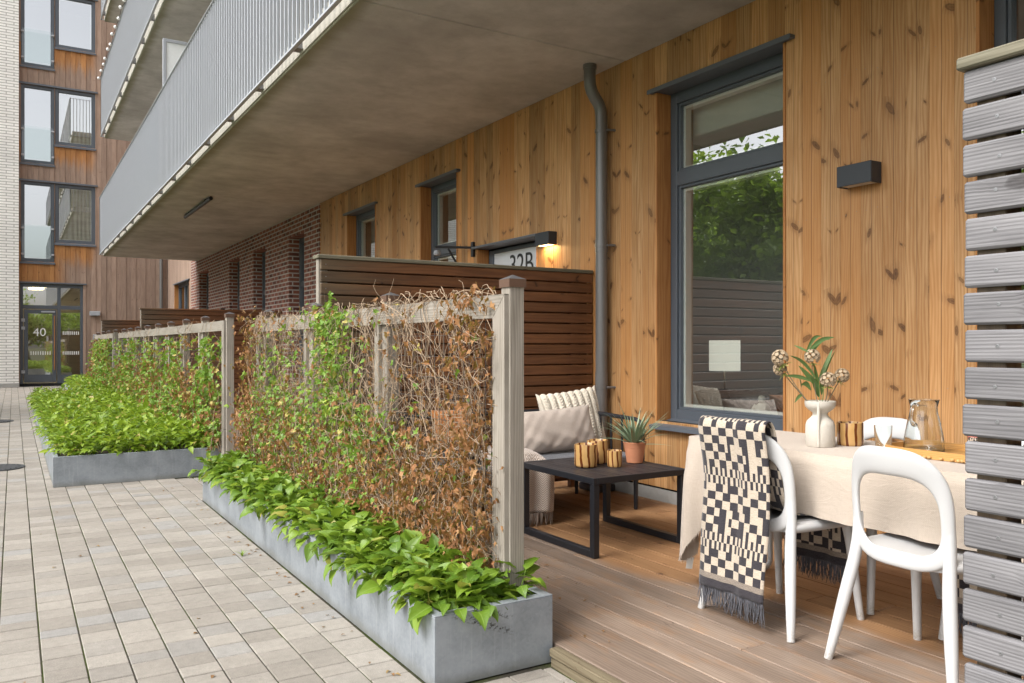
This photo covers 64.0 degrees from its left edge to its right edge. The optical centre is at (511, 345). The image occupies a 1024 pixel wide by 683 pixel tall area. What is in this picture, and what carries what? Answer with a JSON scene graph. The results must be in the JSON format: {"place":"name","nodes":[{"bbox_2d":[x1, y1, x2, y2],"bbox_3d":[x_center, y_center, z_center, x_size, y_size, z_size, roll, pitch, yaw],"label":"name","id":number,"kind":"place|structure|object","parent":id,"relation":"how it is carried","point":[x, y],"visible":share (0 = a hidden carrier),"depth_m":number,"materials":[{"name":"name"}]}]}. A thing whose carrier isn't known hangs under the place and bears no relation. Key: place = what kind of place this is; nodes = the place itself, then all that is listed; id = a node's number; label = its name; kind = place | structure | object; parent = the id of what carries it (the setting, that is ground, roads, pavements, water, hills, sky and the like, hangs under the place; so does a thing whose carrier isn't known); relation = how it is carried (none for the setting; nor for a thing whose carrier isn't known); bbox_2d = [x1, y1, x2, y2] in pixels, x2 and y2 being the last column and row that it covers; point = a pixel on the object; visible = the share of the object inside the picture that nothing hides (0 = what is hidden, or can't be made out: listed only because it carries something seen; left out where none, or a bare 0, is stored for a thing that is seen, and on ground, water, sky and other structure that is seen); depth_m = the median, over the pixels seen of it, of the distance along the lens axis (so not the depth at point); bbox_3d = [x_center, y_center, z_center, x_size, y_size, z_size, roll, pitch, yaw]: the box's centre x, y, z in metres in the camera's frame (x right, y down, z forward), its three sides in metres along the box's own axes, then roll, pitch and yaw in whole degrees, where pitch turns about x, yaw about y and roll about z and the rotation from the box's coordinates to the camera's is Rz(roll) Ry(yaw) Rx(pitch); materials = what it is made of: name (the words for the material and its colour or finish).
{"place":"outdoors","nodes":[
{"label":"outdoors","id":0,"kind":"place"},
{"bbox_2d":[0,386,576,682],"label":"paving","id":1,"kind":"structure","parent":0,"point":[194,659],"depth_m":4.08,"materials":[{"name":"grey concrete"}]},
{"bbox_2d":[0,420,13,422],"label":"manhole cover","id":2,"kind":"object","parent":1,"relation":"on","point":[3,421],"visible":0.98,"depth_m":13.50,"materials":[{"name":"metal"}]},
{"bbox_2d":[0,464,24,470],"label":"manhole cover","id":3,"kind":"object","parent":1,"relation":"on","point":[5,467],"visible":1,"depth_m":8.42,"materials":[{"name":"metal"}]},
{"bbox_2d":[32,409,221,487],"bbox_3d":[-5.886,1.117,11.740,1.535,0.267,9.620,0,0,-31],"label":"planter","id":4,"kind":"object","parent":1,"relation":"on","point":[98,467],"visible":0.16,"depth_m":7.57,"materials":[{"name":"concrete"}]},
{"bbox_2d":[26,384,212,456],"bbox_3d":[-5.911,0.887,11.698,1.732,0.366,9.718,0,0,-31],"label":"ground cover","id":5,"kind":"object","parent":4,"relation":"in","point":[63,416],"visible":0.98,"depth_m":8.59,"materials":[{"name":"green plant"}]},
{"bbox_2d":[84,409,112,438],"bbox_3d":[-4.237,0.793,8.426,0.316,0.313,0.376,0,0,-31],"label":"grass tuft","id":6,"kind":"object","parent":5,"relation":"on","point":[97,421],"visible":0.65,"depth_m":8.44,"materials":[{"name":"green plant"}]},
{"bbox_2d":[118,312,234,456],"bbox_3d":[-5.040,0.373,11.648,0.098,1.394,9.156,0,0,-31],"label":"trellis","id":7,"kind":"object","parent":4,"relation":"on","point":[225,326],"visible":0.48,"depth_m":8.21,"materials":[{"name":"wood"}]},
{"bbox_2d":[108,319,222,456],"bbox_3d":[-5.193,0.404,11.751,0.404,1.427,9.448,0,0,-31],"label":"creeper","id":8,"kind":"object","parent":7,"relation":"attached to","point":[139,387],"visible":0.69,"depth_m":9.51,"materials":[{"name":"green plant"}]},
{"bbox_2d":[23,486,609,682],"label":"fallen leaves","id":9,"kind":"object","parent":1,"relation":"on","point":[584,635],"visible":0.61,"depth_m":4.12,"materials":[{"name":"brown plant"}]},
{"bbox_2d":[203,467,551,682],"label":"planter","id":10,"kind":"object","parent":1,"relation":"on","point":[449,648],"visible":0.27,"depth_m":3.21,"materials":[{"name":"concrete"}]},
{"bbox_2d":[187,450,546,634],"bbox_3d":[-1.173,0.947,4.917,0.787,0.293,4.502,0,0,-31],"label":"ground cover","id":11,"kind":"object","parent":10,"relation":"in","point":[431,576],"visible":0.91,"depth_m":3.70,"materials":[{"name":"green plant"}]},
{"bbox_2d":[256,275,525,597],"bbox_3d":[-1.027,0.388,5.072,0.098,1.365,4.024,0,0,-31],"label":"trellis","id":12,"kind":"object","parent":10,"relation":"on","point":[506,316],"visible":0.38,"depth_m":3.38,"materials":[{"name":"wood"}]},
{"bbox_2d":[223,279,503,568],"bbox_3d":[-1.262,0.364,5.304,0.372,1.447,4.648,0,0,-31],"label":"creeper","id":13,"kind":"object","parent":12,"relation":"attached to","point":[352,476],"visible":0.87,"depth_m":4.33,"materials":[{"name":"brown plant"}]},
{"bbox_3d":[-9.826,1.117,19.041,0.690,0.267,6.250,0,0,-31],"label":"planter","id":14,"kind":"object","parent":1,"relation":"on","visible":0},
{"bbox_2d":[63,373,109,391],"bbox_3d":[-9.825,0.876,19.001,0.899,0.407,6.394,0,0,-31],"label":"ground cover","id":15,"kind":"object","parent":14,"relation":"in","point":[79,380],"visible":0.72,"depth_m":18.07,"materials":[{"name":"green plant"}]},
{"bbox_2d":[94,329,117,385],"bbox_3d":[-9.088,0.366,18.315,0.098,1.407,4.456,0,0,-31],"label":"trellis","id":16,"kind":"object","parent":14,"relation":"on","point":[113,336],"visible":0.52,"depth_m":16.63,"materials":[{"name":"wood"}]},
{"bbox_2d":[85,333,111,389],"bbox_3d":[-9.278,0.376,18.456,0.379,1.502,4.861,0,0,-31],"label":"creeper","id":17,"kind":"object","parent":16,"relation":"attached to","point":[102,361],"visible":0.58,"depth_m":17.46,"materials":[{"name":"green plant"}]},
{"bbox_2d":[212,409,1022,682],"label":"terrace deck","id":18,"kind":"structure","parent":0,"point":[638,590],"depth_m":3.53,"materials":[{"name":"brown wood"}]},
{"bbox_2d":[101,320,139,351],"bbox_3d":[-8.988,0.270,20.573,2.383,1.820,0.124,0,0,-31],"label":"slat fence","id":19,"kind":"object","parent":18,"relation":"on","point":[112,325],"visible":0.1,"depth_m":20.12,"materials":[{"name":"wood"}]},
{"bbox_2d":[139,308,281,412],"bbox_3d":[-5.251,0.270,14.419,2.383,1.820,0.124,0,0,-31],"label":"slat fence","id":20,"kind":"object","parent":18,"relation":"on","point":[151,317],"visible":0.16,"depth_m":14.39,"materials":[{"name":"wood"}]},
{"bbox_2d":[313,254,592,493],"bbox_3d":[-0.361,0.270,6.367,2.383,1.820,0.124,0,0,-31],"label":"slat fence","id":21,"kind":"object","parent":18,"relation":"on","point":[557,329],"visible":0.31,"depth_m":6.37,"materials":[{"name":"wood"}]},
{"bbox_2d":[363,409,644,509],"bbox_3d":[-0.047,0.837,5.809,1.852,0.684,0.860,0,0,-31],"label":"garden bench","id":22,"kind":"object","parent":18,"relation":"on","point":[635,482],"visible":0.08,"depth_m":6.12,"materials":[{"name":"black metal"}]},
{"bbox_2d":[454,446,554,525],"bbox_3d":[-0.124,0.939,5.618,0.522,0.494,0.768,0,0,-31],"label":"blanket","id":23,"kind":"object","parent":22,"relation":"on","point":[541,491],"visible":0.26,"depth_m":5.40,"materials":[{"name":"fabric"}]},
{"bbox_2d":[431,409,475,451],"bbox_3d":[-0.402,0.590,5.786,0.348,0.285,0.198,0,0,-31],"label":"cushion","id":24,"kind":"object","parent":23,"relation":"on","point":[442,420],"visible":0.15,"depth_m":5.71,"materials":[{"name":"beige fabric"}]},
{"bbox_2d":[399,449,625,479],"bbox_3d":[-0.040,0.804,5.782,1.795,0.064,0.815,0,0,-31],"label":"seat cushion","id":25,"kind":"object","parent":22,"relation":"on","point":[560,454],"visible":0.06,"depth_m":5.78,"materials":[{"name":"grey fabric"}]},
{"bbox_2d":[524,405,595,453],"bbox_3d":[0.311,0.612,5.952,0.698,0.344,0.206,0,0,-31],"label":"cushion","id":26,"kind":"object","parent":25,"relation":"on","point":[545,431],"visible":0.79,"depth_m":5.89,"materials":[{"name":"fabric"}]},
{"bbox_2d":[536,385,605,438],"bbox_3d":[0.461,0.560,6.340,0.558,0.501,0.231,0,0,-22],"label":"cushion","id":27,"kind":"object","parent":25,"relation":"on","point":[576,398],"visible":0.36,"depth_m":6.32,"materials":[{"name":"white fabric"}]},
{"bbox_2d":[524,457,684,558],"bbox_3d":[0.548,0.955,5.036,0.695,0.446,0.770,0,0,-31],"label":"coffee table","id":28,"kind":"object","parent":18,"relation":"on","point":[605,475],"visible":0.8,"depth_m":4.88,"materials":[{"name":"black metal"}]},
{"bbox_2d":[574,443,596,467],"bbox_3d":[0.448,0.662,4.975,0.139,0.137,0.139,0,0,-31],"label":"candle holder","id":29,"kind":"object","parent":28,"relation":"on","point":[585,455],"visible":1,"depth_m":4.92,"materials":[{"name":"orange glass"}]},
{"bbox_2d":[587,439,607,463],"bbox_3d":[0.537,0.660,5.146,0.133,0.142,0.133,0,0,-31],"label":"candle holder","id":30,"kind":"object","parent":28,"relation":"on","point":[602,446],"visible":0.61,"depth_m":5.09,"materials":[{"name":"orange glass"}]},
{"bbox_2d":[607,449,621,466],"bbox_3d":[0.623,0.682,4.976,0.090,0.098,0.090,0,0,-31],"label":"candle holder","id":31,"kind":"object","parent":28,"relation":"on","point":[614,457],"visible":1,"depth_m":4.94,"materials":[{"name":"orange glass"}]},
{"bbox_2d":[595,404,669,463],"bbox_3d":[0.783,0.542,5.139,0.476,0.379,0.507,0,0,-31],"label":"potted plant","id":32,"kind":"object","parent":28,"relation":"on","point":[634,443],"visible":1,"depth_m":5.10,"materials":[{"name":"green plant"}]},
{"bbox_2d":[766,532,772,569],"bbox_3d":[1.645,0.815,3.370,0.570,0.728,1.954,0,0,-31],"label":"dining table","id":33,"kind":"object","parent":18,"relation":"on","point":[770,554],"visible":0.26,"depth_m":4.31,"materials":[{"name":"white plastic"}]},
{"bbox_2d":[678,430,1023,568],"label":"tablecloth","id":34,"kind":"object","parent":33,"relation":"on","point":[888,503],"visible":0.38,"depth_m":3.28,"materials":[{"name":"fabric"}]},
{"bbox_2d":[804,400,835,447],"bbox_3d":[1.369,0.344,3.644,0.132,0.202,0.132,0,0,-31],"label":"vase","id":35,"kind":"object","parent":34,"relation":"on","point":[819,428],"visible":0.99,"depth_m":3.60,"materials":[{"name":"beige ceramic"}]},
{"bbox_2d":[771,335,849,401],"bbox_3d":[1.327,0.120,3.628,0.360,0.337,0.145,0,0,-1],"label":"dried bouquet","id":36,"kind":"object","parent":35,"relation":"in","point":[815,379],"visible":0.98,"depth_m":3.64,"materials":[{"name":"green plant"}]},
{"bbox_2d":[837,421,863,446],"bbox_3d":[1.519,0.395,3.683,0.113,0.103,0.113,0,0,-31],"label":"candle holder","id":37,"kind":"object","parent":34,"relation":"on","point":[850,433],"visible":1,"depth_m":3.64,"materials":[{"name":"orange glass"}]},
{"bbox_2d":[874,425,891,446],"bbox_3d":[1.566,0.390,3.461,0.072,0.110,0.072,0,0,-31],"label":"drinking glass","id":38,"kind":"object","parent":34,"relation":"on","point":[883,435],"visible":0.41,"depth_m":3.43,"materials":[{"name":"clear glass"}]},
{"bbox_2d":[886,441,964,462],"bbox_3d":[1.805,0.428,3.261,0.356,0.034,0.627,0,0,-31],"label":"bamboo tray","id":39,"kind":"object","parent":34,"relation":"on","point":[954,452],"visible":0.21,"depth_m":3.24,"materials":[{"name":"wood"}]},
{"bbox_2d":[903,399,944,451],"bbox_3d":[1.694,0.328,3.374,0.156,0.215,0.158,0,0,9],"label":"glass jug","id":40,"kind":"object","parent":39,"relation":"on","point":[923,430],"visible":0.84,"depth_m":3.32,"materials":[{"name":"clear glass"}]},
{"bbox_2d":[968,437,976,440],"bbox_3d":[1.878,0.398,3.246,0.132,0.075,0.132,0,0,-31],"label":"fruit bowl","id":41,"kind":"object","parent":39,"relation":"on","point":[972,439],"visible":0.05,"depth_m":3.23,"materials":[{"name":"ceramic"}]},
{"bbox_2d":[698,435,863,642],"bbox_3d":[1.187,0.768,3.605,0.519,0.831,0.531,0,0,-31],"label":"plastic chair","id":42,"kind":"object","parent":18,"relation":"on","point":[789,522],"visible":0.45,"depth_m":3.37,"materials":[{"name":"white plastic"}]},
{"bbox_2d":[698,415,846,627],"bbox_3d":[1.166,0.728,3.633,0.612,0.841,0.390,0,0,-31],"label":"throw blanket","id":43,"kind":"object","parent":42,"relation":"on","point":[743,493],"visible":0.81,"depth_m":3.51,"materials":[{"name":"fabric"}]},
{"bbox_2d":[797,417,941,614],"bbox_3d":[1.667,0.768,3.920,0.519,0.831,0.531,0,0,-31],"label":"plastic chair","id":44,"kind":"object","parent":18,"relation":"on","point":[898,427],"visible":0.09,"depth_m":3.82,"materials":[{"name":"white plastic"}]},
{"bbox_2d":[824,445,1022,682],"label":"plastic chair","id":45,"kind":"object","parent":18,"relation":"on","point":[917,558],"visible":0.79,"depth_m":2.87,"materials":[{"name":"white plastic"}]},
{"bbox_2d":[938,441,1023,640],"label":"plastic chair","id":46,"kind":"object","parent":18,"relation":"on","point":[940,635],"visible":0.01,"depth_m":3.29,"materials":[{"name":"white plastic"}]},
{"bbox_2d":[957,574,976,636],"bbox_3d":[1.960,0.928,3.239,0.383,0.438,0.280,0,0,-31],"label":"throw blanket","id":47,"kind":"object","parent":46,"relation":"hanging from","point":[962,585],"visible":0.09,"depth_m":3.23,"materials":[{"name":"fabric"}]},
{"bbox_2d":[956,39,1023,682],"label":"slat fence","id":48,"kind":"object","parent":18,"relation":"on","point":[993,418],"visible":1,"depth_m":1.79,"materials":[{"name":"wood"}]},
{"bbox_2d":[751,395,770,410],"bbox_3d":[1.845,0.456,6.046,0.141,0.188,0.136,0,0,-31],"label":"figurine","id":49,"kind":"object","parent":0,"point":[762,404],"visible":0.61,"depth_m":6.02,"materials":[{"name":"stone"}]},
{"label":"ground","id":50,"kind":"structure","parent":0,"visible":0},
{"bbox_2d":[0,0,18,387],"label":"white brick building","id":51,"kind":"structure","parent":50,"relation":"on","point":[9,193],"depth_m":24.77,"materials":[{"name":"brick"}]},
{"bbox_2d":[19,0,166,386],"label":"entrance building","id":52,"kind":"structure","parent":50,"relation":"on","point":[70,277],"depth_m":25.89,"materials":[{"name":"wood"}]},
{"bbox_2d":[20,181,54,284],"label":"window","id":53,"kind":"structure","parent":52,"relation":"in","point":[37,198],"depth_m":25.52,"materials":[{"name":"clear glass"}]},
{"bbox_2d":[20,84,54,166],"bbox_3d":[-14.726,-6.835,25.462,0.940,2.490,0.185,0,0,-31],"label":"window","id":54,"kind":"structure","parent":52,"relation":"in","point":[37,102],"depth_m":25.51,"materials":[{"name":"clear glass"}]},
{"bbox_2d":[20,0,54,70],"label":"window","id":55,"kind":"structure","parent":52,"relation":"in","point":[37,16],"depth_m":25.52,"materials":[{"name":"clear glass"}]},
{"bbox_2d":[54,184,95,246],"bbox_3d":[-13.848,-4.125,26.010,1.170,1.930,0.160,0,0,-31],"label":"window","id":56,"kind":"structure","parent":52,"relation":"in","point":[74,205],"depth_m":26.05,"materials":[{"name":"clear glass"}]},
{"bbox_2d":[54,89,95,150],"bbox_3d":[-13.848,-7.160,26.010,1.170,1.840,0.160,0,0,-31],"label":"window","id":57,"kind":"structure","parent":52,"relation":"in","point":[74,111],"depth_m":26.05,"materials":[{"name":"clear glass"}]},
{"bbox_2d":[54,0,95,54],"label":"window","id":58,"kind":"structure","parent":52,"relation":"in","point":[74,19],"depth_m":26.06,"materials":[{"name":"clear glass"}]},
{"bbox_2d":[89,311,99,315],"bbox_3d":[-13.327,-1.032,26.202,0.300,0.155,0.146,0,0,-31],"label":"wall lamp","id":59,"kind":"object","parent":52,"relation":"attached to","point":[94,313],"visible":1,"depth_m":26.14,"materials":[{"name":"metal"}]},
{"bbox_2d":[159,259,162,307],"bbox_3d":[-11.644,-6.010,27.226,0.122,14.480,0.122,0,0,-31],"label":"drainpipe","id":60,"kind":"object","parent":52,"relation":"attached to","point":[160,283],"visible":0.23,"depth_m":27.18,"materials":[{"name":"metal"}]},
{"bbox_2d":[99,0,1023,534],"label":"apartment building","id":61,"kind":"structure","parent":50,"relation":"on","point":[291,136],"depth_m":6.59,"materials":[{"name":"brown wood"}]},
{"bbox_2d":[97,0,125,79],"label":"string lights","id":62,"kind":"object","parent":61,"relation":"attached to","point":[112,34],"visible":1,"depth_m":17.77},
{"bbox_2d":[173,278,189,308],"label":"window","id":63,"kind":"structure","parent":61,"relation":"in","point":[185,283],"depth_m":26.21,"materials":[{"name":"grey metal"}]},
{"bbox_2d":[184,196,212,218],"bbox_3d":[-5.144,-2.252,13.402,0.059,0.064,2.150,0,0,-32],"label":"ceiling bar","id":64,"kind":"object","parent":61,"relation":"attached to","point":[201,205],"visible":1,"depth_m":13.17,"materials":[{"name":"grey metal"}]},
{"bbox_2d":[207,273,207,308],"bbox_3d":[-7.766,-0.385,21.274,0.070,3.070,1.170,0,0,-31],"label":"window","id":65,"kind":"structure","parent":61,"relation":"in","point":[207,273],"depth_m":21.70,"materials":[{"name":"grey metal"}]},
{"bbox_2d":[238,261,239,309],"bbox_3d":[-5.988,-0.385,18.347,0.070,3.070,0.980,0,0,-31],"label":"window","id":66,"kind":"structure","parent":61,"relation":"in","point":[239,261],"depth_m":18.68,"materials":[{"name":"grey metal"}]},
{"bbox_2d":[262,252,264,310],"bbox_3d":[-4.867,-0.385,16.501,0.070,3.070,0.940,0,0,-31],"label":"window","id":67,"kind":"structure","parent":61,"relation":"in","point":[263,254],"depth_m":16.82,"materials":[{"name":"grey metal"}]},
{"bbox_2d":[299,237,303,406],"bbox_3d":[-3.554,-0.385,14.338,0.070,3.070,0.880,0,0,-31],"label":"window","id":68,"kind":"structure","parent":61,"relation":"in","point":[301,241],"depth_m":14.64,"materials":[{"name":"grey metal"}]},
{"bbox_2d":[343,201,377,256],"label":"window","id":69,"kind":"structure","parent":61,"relation":"in","point":[361,221],"depth_m":12.10,"materials":[{"name":"grey metal"}]},
{"bbox_2d":[415,168,459,261],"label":"window","id":70,"kind":"structure","parent":61,"relation":"in","point":[438,194],"depth_m":9.92,"materials":[{"name":"grey metal"}]},
{"bbox_2d":[433,242,474,261],"bbox_3d":[-0.623,-0.852,8.844,0.505,0.516,0.078,0,0,25],"label":"bracket arm","id":71,"kind":"object","parent":61,"relation":"attached to","point":[436,252],"visible":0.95,"depth_m":8.84},
{"bbox_2d":[471,233,536,266],"bbox_3d":[0.001,0.065,8.243,0.260,2.230,1.250,0,0,-31],"label":"front door","id":72,"kind":"structure","parent":61,"relation":"in","point":[522,255],"depth_m":8.34,"materials":[{"name":"grey metal"}]},
{"bbox_2d":[535,231,556,246],"bbox_3d":[0.309,-0.975,7.483,0.097,0.120,0.220,0,0,-31],"label":"wall lamp","id":73,"kind":"object","parent":61,"relation":"attached to","point":[545,238],"visible":1,"depth_m":7.41,"materials":[{"name":"grey metal"}]},
{"bbox_2d":[579,63,615,492],"bbox_3d":[0.698,-0.555,6.707,0.268,3.461,0.260,0,0,-31],"label":"downpipe","id":74,"kind":"object","parent":61,"relation":"attached to","point":[595,98],"visible":0.89,"depth_m":6.68,"materials":[{"name":"metal"}]},
{"bbox_2d":[694,388,736,407],"bbox_3d":[1.747,0.476,6.852,0.400,0.252,0.275,0,0,24],"label":"cushion","id":75,"kind":"object","parent":61,"relation":"in","point":[715,397],"visible":0.5,"depth_m":6.75,"materials":[{"name":"grey fabric"}]},
{"bbox_2d":[728,390,779,411],"bbox_3d":[1.978,0.476,6.607,0.274,0.251,0.400,0,0,-43],"label":"cushion","id":76,"kind":"object","parent":61,"relation":"in","point":[745,399],"visible":0.48,"depth_m":6.54,"materials":[{"name":"grey fabric"}]},
{"bbox_2d":[768,392,782,411],"bbox_3d":[2.179,0.474,6.237,0.274,0.244,0.400,0,0,-20],"label":"cushion","id":77,"kind":"object","parent":61,"relation":"in","point":[776,400],"visible":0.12,"depth_m":6.28,"materials":[{"name":"grey fabric"}]},
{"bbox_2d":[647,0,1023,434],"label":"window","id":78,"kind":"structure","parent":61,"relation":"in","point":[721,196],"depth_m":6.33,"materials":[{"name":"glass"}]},
{"bbox_2d":[837,160,880,188],"bbox_3d":[1.992,-0.982,4.712,0.097,0.120,0.223,0,0,-31],"label":"wall lamp","id":79,"kind":"object","parent":61,"relation":"attached to","point":[859,174],"visible":1,"depth_m":4.66,"materials":[{"name":"grey metal"}]},
{"bbox_2d":[976,0,1023,406],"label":"patio door","id":80,"kind":"structure","parent":61,"relation":"in","point":[996,26],"depth_m":4.20,"materials":[{"name":"grey metal"}]},
{"bbox_3d":[1.912,0.907,7.303,0.550,0.555,0.700,0,0,-31],"label":"side table","id":81,"kind":"object","parent":61,"relation":"in","visible":0},
{"bbox_2d":[709,340,739,388],"bbox_3d":[1.890,0.290,7.290,0.270,0.680,0.270,0,0,-31],"label":"table lamp","id":82,"kind":"object","parent":81,"relation":"on","point":[724,355],"visible":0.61,"depth_m":7.18,"materials":[{"name":"fabric"}]}
]}

